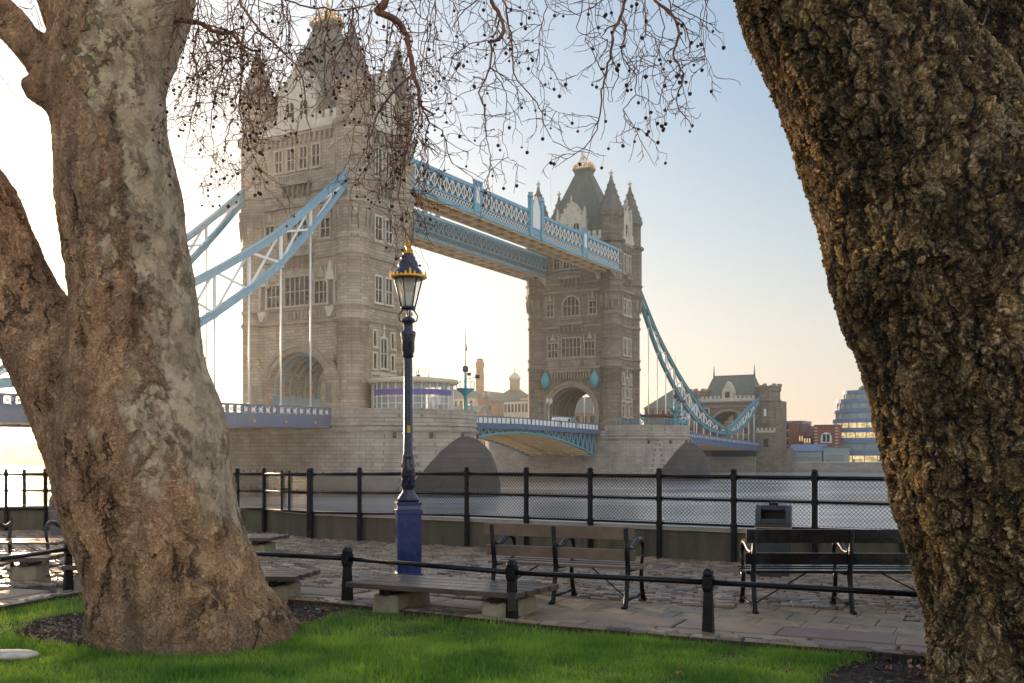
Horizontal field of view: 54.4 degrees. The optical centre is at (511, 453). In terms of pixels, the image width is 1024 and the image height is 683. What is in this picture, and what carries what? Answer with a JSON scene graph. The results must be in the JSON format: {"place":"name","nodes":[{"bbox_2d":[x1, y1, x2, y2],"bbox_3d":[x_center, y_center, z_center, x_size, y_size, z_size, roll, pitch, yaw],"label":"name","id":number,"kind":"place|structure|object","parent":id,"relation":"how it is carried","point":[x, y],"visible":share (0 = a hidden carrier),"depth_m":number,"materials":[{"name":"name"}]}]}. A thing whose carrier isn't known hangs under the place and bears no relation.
{"place":"outdoors","nodes":[
{"label":"outdoors","id":0,"kind":"place"},
{"bbox_2d":[0,0,863,442],"label":"sky","id":1,"kind":"structure","parent":0,"point":[734,278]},
{"bbox_2d":[0,465,897,528],"bbox_3d":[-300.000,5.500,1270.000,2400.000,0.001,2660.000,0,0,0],"label":"river water","id":2,"kind":"structure","parent":0,"point":[780,487],"depth_m":115.56,"materials":[{"name":"grey liquid"}]},
{"bbox_2d":[228,408,500,497],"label":"bridge pier","id":3,"kind":"structure","parent":2,"relation":"in","point":[372,440],"depth_m":124.31,"materials":[{"name":"stone"}]},
{"bbox_2d":[238,0,416,414],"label":"bridge tower","id":4,"kind":"structure","parent":3,"relation":"on","point":[357,326],"depth_m":133.51,"materials":[{"name":"stone"}]},
{"bbox_2d":[0,189,244,372],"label":"suspension chain","id":5,"kind":"object","parent":4,"relation":"hanging from","point":[232,211],"visible":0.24,"depth_m":131.72,"materials":[{"name":"blue paint"}]},
{"bbox_2d":[0,170,347,413],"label":"suspension chain","id":6,"kind":"object","parent":4,"relation":"hanging from","point":[221,306],"visible":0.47,"depth_m":115.54,"materials":[{"name":"blue paint"}]},
{"bbox_2d":[0,393,331,427],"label":"side span deck","id":7,"kind":"structure","parent":6,"relation":"hanging from","point":[12,414],"depth_m":113.88,"materials":[{"name":"metal"}]},
{"bbox_2d":[252,386,256,403],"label":"porch door","id":8,"kind":"structure","parent":4,"relation":"in","point":[254,388],"depth_m":135.62,"materials":[{"name":"stone"}]},
{"bbox_2d":[263,211,276,247],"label":"window","id":9,"kind":"structure","parent":4,"relation":"in","point":[268,229],"depth_m":136.09,"materials":[{"name":"beige glass"}]},
{"bbox_2d":[267,274,279,309],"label":"window","id":10,"kind":"structure","parent":4,"relation":"in","point":[273,298],"depth_m":135.69,"materials":[{"name":"beige glass"}]},
{"bbox_2d":[272,149,284,175],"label":"window","id":11,"kind":"structure","parent":4,"relation":"in","point":[278,154],"depth_m":135.29,"materials":[{"name":"beige glass"}]},
{"bbox_2d":[285,146,296,173],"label":"window","id":12,"kind":"structure","parent":4,"relation":"in","point":[290,161],"depth_m":134.21,"materials":[{"name":"beige glass"}]},
{"bbox_2d":[284,210,308,245],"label":"window","id":13,"kind":"structure","parent":4,"relation":"in","point":[288,235],"depth_m":133.88,"materials":[{"name":"beige glass"}]},
{"bbox_2d":[282,273,311,308],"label":"window","id":14,"kind":"structure","parent":4,"relation":"in","point":[296,287],"depth_m":133.75,"materials":[{"name":"beige glass"}]},
{"bbox_2d":[297,144,308,171],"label":"window","id":15,"kind":"structure","parent":4,"relation":"in","point":[303,150],"depth_m":133.10,"materials":[{"name":"beige glass"}]},
{"bbox_2d":[309,141,321,169],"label":"window","id":16,"kind":"structure","parent":4,"relation":"in","point":[316,146],"depth_m":132.03,"materials":[{"name":"beige glass"}]},
{"bbox_2d":[312,265,329,305],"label":"window","id":17,"kind":"structure","parent":4,"relation":"in","point":[319,285],"depth_m":131.71,"materials":[{"name":"beige glass"}]},
{"bbox_2d":[318,202,331,239],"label":"window","id":18,"kind":"structure","parent":4,"relation":"in","point":[325,226],"depth_m":131.19,"materials":[{"name":"beige glass"}]},
{"bbox_2d":[325,382,330,402],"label":"porch door","id":19,"kind":"structure","parent":4,"relation":"in","point":[327,385],"depth_m":129.13,"materials":[{"name":"stone"}]},
{"bbox_2d":[371,329,378,348],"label":"window","id":20,"kind":"structure","parent":4,"relation":"in","point":[374,331],"depth_m":132.48,"materials":[{"name":"beige glass"}]},
{"bbox_2d":[371,351,378,370],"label":"window","id":21,"kind":"structure","parent":4,"relation":"in","point":[374,354],"depth_m":132.48,"materials":[{"name":"beige glass"}]},
{"bbox_2d":[373,146,382,179],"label":"window","id":22,"kind":"structure","parent":4,"relation":"in","point":[378,152],"depth_m":133.06,"materials":[{"name":"beige glass"}]},
{"bbox_2d":[373,214,383,243],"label":"window","id":23,"kind":"structure","parent":4,"relation":"in","point":[378,219],"depth_m":133.06,"materials":[{"name":"beige glass"}]},
{"bbox_2d":[373,274,383,305],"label":"window","id":24,"kind":"structure","parent":4,"relation":"in","point":[378,279],"depth_m":133.06,"materials":[{"name":"beige glass"}]},
{"bbox_2d":[378,375,387,400],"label":"window","id":25,"kind":"structure","parent":4,"relation":"in","point":[380,376],"depth_m":133.91,"materials":[{"name":"beige glass"}]},
{"bbox_2d":[378,337,388,370],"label":"window","id":26,"kind":"structure","parent":4,"relation":"in","point":[383,342],"depth_m":134.01,"materials":[{"name":"beige glass"}]},
{"bbox_2d":[384,150,392,183],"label":"window","id":27,"kind":"structure","parent":4,"relation":"in","point":[386,155],"depth_m":134.96,"materials":[{"name":"beige glass"}]},
{"bbox_2d":[384,217,394,246],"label":"window","id":28,"kind":"structure","parent":4,"relation":"in","point":[387,229],"depth_m":135.03,"materials":[{"name":"beige glass"}]},
{"bbox_2d":[384,277,394,307],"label":"window","id":29,"kind":"structure","parent":4,"relation":"in","point":[388,282],"depth_m":135.03,"materials":[{"name":"beige glass"}]},
{"bbox_2d":[389,332,396,350],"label":"window","id":30,"kind":"structure","parent":4,"relation":"in","point":[391,334],"depth_m":135.52,"materials":[{"name":"beige glass"}]},
{"bbox_2d":[389,354,396,372],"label":"window","id":31,"kind":"structure","parent":4,"relation":"in","point":[391,356],"depth_m":135.46,"materials":[{"name":"beige glass"}]},
{"bbox_2d":[409,144,621,279],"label":"walkway","id":32,"kind":"structure","parent":4,"relation":"attached to","point":[532,227],"depth_m":164.82,"materials":[{"name":"paint"}]},
{"bbox_2d":[367,368,458,408],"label":"control cabin","id":33,"kind":"object","parent":3,"relation":"on","point":[393,391],"visible":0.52,"depth_m":128.54,"materials":[{"name":"white glass"}]},
{"bbox_2d":[455,330,479,410],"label":"signal mast","id":34,"kind":"object","parent":3,"relation":"on","point":[465,391],"visible":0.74,"depth_m":135.63,"materials":[{"name":"teal metal"}]},
{"bbox_2d":[476,416,525,437],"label":"bascule leaf","id":35,"kind":"object","parent":3,"relation":"attached to","point":[489,426],"visible":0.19,"depth_m":163.46,"materials":[{"name":"metal"}]},
{"bbox_2d":[481,390,489,415],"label":"street lamp","id":36,"kind":"object","parent":35,"relation":"on","point":[487,395],"visible":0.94,"depth_m":161.14,"materials":[{"name":"white paint"}]},
{"bbox_2d":[484,425,710,480],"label":"bridge pier","id":37,"kind":"structure","parent":2,"relation":"in","point":[641,449],"depth_m":195.57,"materials":[{"name":"stone"}]},
{"bbox_2d":[478,418,600,456],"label":"bascule leaf","id":38,"kind":"object","parent":37,"relation":"attached to","point":[534,436],"visible":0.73,"depth_m":189.41,"materials":[{"name":"metal"}]},
{"bbox_2d":[552,417,570,426],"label":"delivery van","id":39,"kind":"object","parent":38,"relation":"on","point":[562,419],"visible":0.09,"depth_m":192.71,"materials":[{"name":"white paint"}]},
{"bbox_2d":[525,155,643,430],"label":"bridge tower","id":40,"kind":"structure","parent":37,"relation":"on","point":[584,329],"depth_m":205.47,"materials":[{"name":"stone"}]},
{"bbox_2d":[411,208,546,284],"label":"walkway","id":41,"kind":"structure","parent":40,"relation":"attached to","point":[447,238],"depth_m":185.90,"materials":[{"name":"paint"}]},
{"bbox_2d":[545,295,554,317],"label":"window","id":42,"kind":"structure","parent":40,"relation":"in","point":[550,306],"depth_m":207.41,"materials":[{"name":"beige glass"}]},
{"bbox_2d":[546,334,558,358],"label":"window","id":43,"kind":"structure","parent":40,"relation":"in","point":[552,348],"depth_m":207.10,"materials":[{"name":"beige glass"}]},
{"bbox_2d":[552,258,560,271],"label":"window","id":44,"kind":"structure","parent":40,"relation":"in","point":[556,262],"depth_m":206.70,"materials":[{"name":"beige glass"}]},
{"bbox_2d":[562,261,570,270],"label":"window","id":45,"kind":"structure","parent":40,"relation":"in","point":[566,266],"depth_m":205.54,"materials":[{"name":"beige glass"}]},
{"bbox_2d":[561,295,580,316],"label":"window","id":46,"kind":"structure","parent":40,"relation":"in","point":[571,304],"depth_m":205.04,"materials":[{"name":"beige glass"}]},
{"bbox_2d":[560,336,581,358],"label":"window","id":47,"kind":"structure","parent":40,"relation":"in","point":[571,347],"depth_m":205.09,"materials":[{"name":"beige glass"}]},
{"bbox_2d":[583,331,595,356],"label":"window","id":48,"kind":"structure","parent":40,"relation":"in","point":[589,345],"depth_m":202.90,"materials":[{"name":"beige glass"}]},
{"bbox_2d":[587,291,597,314],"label":"window","id":49,"kind":"structure","parent":40,"relation":"in","point":[592,304],"depth_m":202.55,"materials":[{"name":"beige glass"}]},
{"bbox_2d":[623,253,626,274],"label":"window","id":50,"kind":"structure","parent":40,"relation":"in","point":[624,254],"depth_m":204.39,"materials":[{"name":"beige glass"}]},
{"bbox_2d":[622,337,627,356],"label":"window","id":51,"kind":"structure","parent":40,"relation":"in","point":[624,338],"depth_m":204.49,"materials":[{"name":"beige glass"}]},
{"bbox_2d":[623,298,627,315],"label":"window","id":52,"kind":"structure","parent":40,"relation":"in","point":[625,300],"depth_m":204.56,"materials":[{"name":"beige glass"}]},
{"bbox_2d":[625,402,628,417],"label":"window","id":53,"kind":"structure","parent":40,"relation":"in","point":[626,403],"depth_m":205.39,"materials":[{"name":"beige glass"}]},
{"bbox_2d":[625,377,629,398],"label":"window","id":54,"kind":"structure","parent":40,"relation":"in","point":[626,379],"depth_m":205.39,"materials":[{"name":"beige glass"}]},
{"bbox_2d":[627,255,630,272],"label":"window","id":55,"kind":"structure","parent":40,"relation":"in","point":[628,256],"depth_m":206.24,"materials":[{"name":"beige glass"}]},
{"bbox_2d":[627,299,631,317],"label":"window","id":56,"kind":"structure","parent":40,"relation":"in","point":[628,301],"depth_m":206.29,"materials":[{"name":"beige glass"}]},
{"bbox_2d":[627,338,631,357],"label":"window","id":57,"kind":"structure","parent":40,"relation":"in","point":[628,339],"depth_m":206.34,"materials":[{"name":"beige glass"}]},
{"bbox_2d":[642,292,759,440],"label":"suspension chain","id":58,"kind":"object","parent":40,"relation":"hanging from","point":[652,328],"visible":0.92,"depth_m":235.73,"materials":[{"name":"teal paint"}]},
{"bbox_2d":[690,433,759,450],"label":"side span deck","id":59,"kind":"structure","parent":58,"relation":"hanging from","point":[705,442],"depth_m":264.32,"materials":[{"name":"metal"}]},
{"bbox_2d":[616,418,687,424],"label":"pier railing","id":60,"kind":"object","parent":37,"relation":"on","point":[685,422],"visible":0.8,"depth_m":194.92,"materials":[{"name":"teal paint"}]},
{"bbox_2d":[640,414,681,424],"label":"pier cabin","id":61,"kind":"object","parent":37,"relation":"on","point":[670,417],"visible":0.46,"depth_m":203.19,"materials":[{"name":"grey"}]},
{"bbox_2d":[668,368,684,424],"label":"signal mast","id":62,"kind":"object","parent":37,"relation":"on","point":[675,411],"visible":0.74,"depth_m":202.09,"materials":[{"name":"teal paint"}]},
{"bbox_2d":[0,530,925,623],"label":"cobblestone paving","id":63,"kind":"structure","parent":0,"point":[674,594],"depth_m":13.31,"materials":[{"name":"stone"}]},
{"bbox_2d":[0,552,64,579],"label":"flat bench","id":64,"kind":"object","parent":63,"relation":"on","point":[35,567],"visible":0.77,"depth_m":13.03,"materials":[{"name":"grey stone"}]},
{"bbox_2d":[0,518,64,567],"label":"park bench","id":65,"kind":"object","parent":63,"relation":"on","point":[9,541],"visible":0.61,"depth_m":14.05,"materials":[{"name":"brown wood"}]},
{"bbox_2d":[48,496,62,535],"bbox_3d":[-9.100,1.265,20.300,0.536,0.860,0.480,0,0,-8],"label":"litter bin","id":66,"kind":"object","parent":63,"relation":"on","point":[54,530],"visible":0.2,"depth_m":20.06,"materials":[{"name":"grey metal"}]},
{"bbox_2d":[247,534,289,557],"bbox_3d":[-4.699,1.518,16.168,1.990,0.355,0.782,0,0,3],"label":"flat bench","id":67,"kind":"object","parent":63,"relation":"on","point":[261,543],"visible":0.34,"depth_m":15.97,"materials":[{"name":"grey stone"}]},
{"bbox_2d":[389,238,426,575],"bbox_3d":[-1.356,-0.580,13.007,0.490,4.517,0.490,0,0,-12],"label":"lamp post","id":68,"kind":"object","parent":63,"relation":"on","point":[408,511],"visible":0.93,"depth_m":12.92,"materials":[{"name":"blue metal"}]},
{"bbox_2d":[754,502,792,577],"bbox_3d":[3.550,1.180,13.500,0.476,1.030,0.480,0,0,18],"label":"litter bin","id":69,"kind":"object","parent":63,"relation":"on","point":[773,515],"visible":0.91,"depth_m":13.32,"materials":[{"name":"grey plastic"}]},
{"bbox_2d":[0,596,926,682],"bbox_3d":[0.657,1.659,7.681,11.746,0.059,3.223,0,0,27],"label":"bark mulch","id":70,"kind":"object","parent":0,"point":[68,620],"visible":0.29,"depth_m":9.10,"materials":[{"name":"brown wood"}]},
{"bbox_2d":[0,649,39,660],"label":"flat stone","id":71,"kind":"object","parent":70,"relation":"on","point":[12,654],"visible":0.97,"depth_m":8.01,"materials":[{"name":"white stone"}]},
{"bbox_2d":[0,0,597,657],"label":"plane tree","id":72,"kind":"object","parent":70,"relation":"on","point":[112,380],"visible":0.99,"depth_m":8.47,"materials":[{"name":"brown plant"}]},
{"bbox_2d":[0,593,917,682],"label":"lawn grass","id":73,"kind":"structure","parent":70,"relation":"on","point":[440,671],"depth_m":7.96,"materials":[{"name":"green plant"}]},
{"bbox_2d":[542,0,1023,682],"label":"plane tree","id":74,"kind":"object","parent":70,"relation":"on","point":[902,122],"visible":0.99,"depth_m":6.63,"materials":[{"name":"brown plant"}]},
{"bbox_2d":[0,583,927,653],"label":"flagstone path","id":75,"kind":"structure","parent":0,"point":[917,644],"depth_m":9.63,"materials":[{"name":"stone"}]},
{"bbox_2d":[262,569,319,602],"bbox_3d":[-3.261,1.528,11.379,1.990,0.335,0.722,0,0,4],"label":"flat bench","id":76,"kind":"object","parent":75,"relation":"on","point":[284,584],"visible":0.37,"depth_m":11.16,"materials":[{"name":"grey stone"}]},
{"bbox_2d":[345,574,558,617],"bbox_3d":[-0.633,1.528,10.426,2.090,0.335,0.842,0,0,25],"label":"flat bench","id":77,"kind":"object","parent":75,"relation":"on","point":[396,593],"visible":0.92,"depth_m":10.30,"materials":[{"name":"weathered wood"},{"name":"concrete"}]},
{"bbox_2d":[454,406,491,439],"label":"quay house","id":78,"kind":"structure","parent":0,"point":[480,410],"depth_m":378.33,"materials":[{"name":"brown brick"}]},
{"bbox_2d":[29,585,925,678],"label":"quay ground","id":79,"kind":"structure","parent":0,"point":[55,589],"depth_m":12.28,"materials":[{"name":"grey stone"}]},
{"bbox_2d":[62,563,81,589],"bbox_3d":[-4.471,1.528,12.341,1.990,0.335,0.482,0,0,-4],"label":"flat bench","id":80,"kind":"object","parent":79,"relation":"on","point":[77,584],"visible":0.16,"depth_m":12.12,"materials":[{"name":"grey stone"}]},
{"bbox_2d":[0,506,898,561],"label":"river parapet","id":81,"kind":"structure","parent":79,"relation":"on","point":[705,543],"depth_m":17.49,"materials":[{"name":"concrete"}]},
{"bbox_2d":[0,466,905,561],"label":"river railing","id":82,"kind":"object","parent":79,"relation":"on","point":[590,475],"visible":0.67,"depth_m":16.73,"materials":[{"name":"black metal"}]},
{"bbox_2d":[0,592,925,664],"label":"lawn edging","id":83,"kind":"object","parent":79,"relation":"on","point":[896,657],"visible":0.24,"depth_m":9.20,"materials":[{"name":"stone"}]},
{"bbox_2d":[0,589,926,655],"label":"sett kerb","id":84,"kind":"structure","parent":79,"relation":"on","point":[730,637],"depth_m":9.15,"materials":[{"name":"stone"}]},
{"bbox_2d":[0,541,917,632],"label":"lawn rail","id":85,"kind":"object","parent":84,"relation":"on","point":[708,582],"visible":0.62,"depth_m":9.64,"materials":[{"name":"black metal"}]},
{"bbox_2d":[535,595,926,635],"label":"ribbed paving","id":86,"kind":"structure","parent":79,"relation":"on","point":[868,619],"depth_m":10.20,"materials":[{"name":"grey stone"}]},
{"bbox_2d":[484,523,648,609],"bbox_3d":[0.610,1.233,11.227,1.760,0.887,0.810,0,0,24],"label":"park bench","id":87,"kind":"object","parent":86,"relation":"on","point":[556,554],"visible":0.89,"depth_m":11.01,"materials":[{"name":"brown wood"}]},
{"bbox_2d":[736,529,914,614],"bbox_3d":[3.519,1.233,10.595,2.160,0.887,0.810,0,0,1],"label":"park bench","id":88,"kind":"object","parent":86,"relation":"on","point":[849,563],"visible":0.65,"depth_m":10.34,"materials":[{"name":"black paint"}]},
{"bbox_2d":[503,400,527,423],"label":"pale office block","id":89,"kind":"structure","parent":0,"point":[518,408],"depth_m":388.43,"materials":[{"name":"stone"}]},
{"bbox_2d":[504,366,526,400],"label":"cupola","id":90,"kind":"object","parent":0,"point":[514,392],"depth_m":437.51,"materials":[{"name":"beige stone"}]},
{"bbox_2d":[575,397,593,424],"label":"stone hall","id":91,"kind":"structure","parent":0,"point":[579,411],"depth_m":399.46,"materials":[{"name":"beige stone"}]},
{"bbox_2d":[643,387,692,432],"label":"brown warehouse","id":92,"kind":"structure","parent":0,"point":[661,403],"depth_m":355.49,"materials":[{"name":"brick"}]},
{"bbox_2d":[723,413,746,439],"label":"approach building","id":93,"kind":"structure","parent":0,"point":[731,419],"depth_m":334.56,"materials":[{"name":"grey stone"}]},
{"bbox_2d":[790,444,826,461],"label":"glass pavilion","id":94,"kind":"structure","parent":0,"point":[807,451],"depth_m":292.96,"materials":[{"name":"glass"}]},
{"bbox_3d":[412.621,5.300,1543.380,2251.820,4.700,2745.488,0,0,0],"label":"far bank ground","id":95,"kind":"structure","parent":0,"visible":0},
{"bbox_2d":[0,443,36,457],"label":"distant warehouse","id":96,"kind":"structure","parent":95,"relation":"on","point":[13,450],"depth_m":575.33,"materials":[{"name":"stone"}]},
{"bbox_2d":[27,446,41,457],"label":"distant warehouse","id":97,"kind":"structure","parent":95,"relation":"on","point":[33,452],"depth_m":573.30,"materials":[{"name":"stone"}]},
{"bbox_2d":[0,458,883,472],"bbox_3d":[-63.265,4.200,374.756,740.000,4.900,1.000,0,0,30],"label":"embankment wall","id":98,"kind":"structure","parent":95,"relation":"on","point":[853,466],"depth_m":286.21,"materials":[{"name":"stone"}]},
{"bbox_2d":[431,389,480,408],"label":"stone warehouse","id":99,"kind":"structure","parent":95,"relation":"on","point":[472,396],"depth_m":419.31,"materials":[{"name":"stone"}]},
{"bbox_2d":[475,358,483,392],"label":"chimney stack","id":100,"kind":"object","parent":95,"relation":"on","point":[479,363],"visible":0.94,"depth_m":461.04,"materials":[{"name":"brown brick"}]},
{"bbox_2d":[478,391,509,423],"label":"brick warehouse","id":101,"kind":"structure","parent":95,"relation":"on","point":[494,403],"depth_m":418.08,"materials":[{"name":"brick"}]},
{"bbox_2d":[584,395,700,432],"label":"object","id":102,"kind":"object","parent":95,"relation":"on","point":[684,412],"visible":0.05,"depth_m":288.87,"materials":[{"name":"blue paint"}]},
{"bbox_2d":[688,364,792,471],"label":"gatehouse","id":103,"kind":"object","parent":95,"relation":"on","point":[724,398],"visible":0.8,"depth_m":294.76,"materials":[{"name":"stone"}]},
{"bbox_2d":[787,423,798,447],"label":"brick flats","id":104,"kind":"structure","parent":95,"relation":"on","point":[792,433],"depth_m":309.39,"materials":[{"name":"brick"}]},
{"bbox_2d":[799,423,809,443],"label":"terrace house","id":105,"kind":"structure","parent":95,"relation":"on","point":[803,428],"depth_m":317.07,"materials":[{"name":"red brick"}]},
{"bbox_2d":[802,426,813,443],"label":"terrace house","id":106,"kind":"structure","parent":95,"relation":"on","point":[808,434],"depth_m":315.42,"materials":[{"name":"red brick"}]},
{"bbox_2d":[814,424,842,445],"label":"red brick house","id":107,"kind":"structure","parent":95,"relation":"on","point":[829,435],"depth_m":298.22,"materials":[{"name":"brick"}]},
{"bbox_2d":[821,432,831,442],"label":"window","id":108,"kind":"structure","parent":107,"relation":"in","point":[826,437],"depth_m":298.26,"materials":[{"name":"white paint"}]},
{"bbox_2d":[823,446,849,461],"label":"quay shed","id":109,"kind":"structure","parent":95,"relation":"on","point":[835,452],"depth_m":288.68,"materials":[{"name":"metal"}]},
{"bbox_2d":[833,390,880,461],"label":"stepped glass building","id":110,"kind":"structure","parent":95,"relation":"on","point":[852,412],"depth_m":297.25,"materials":[{"name":"blue glass"}]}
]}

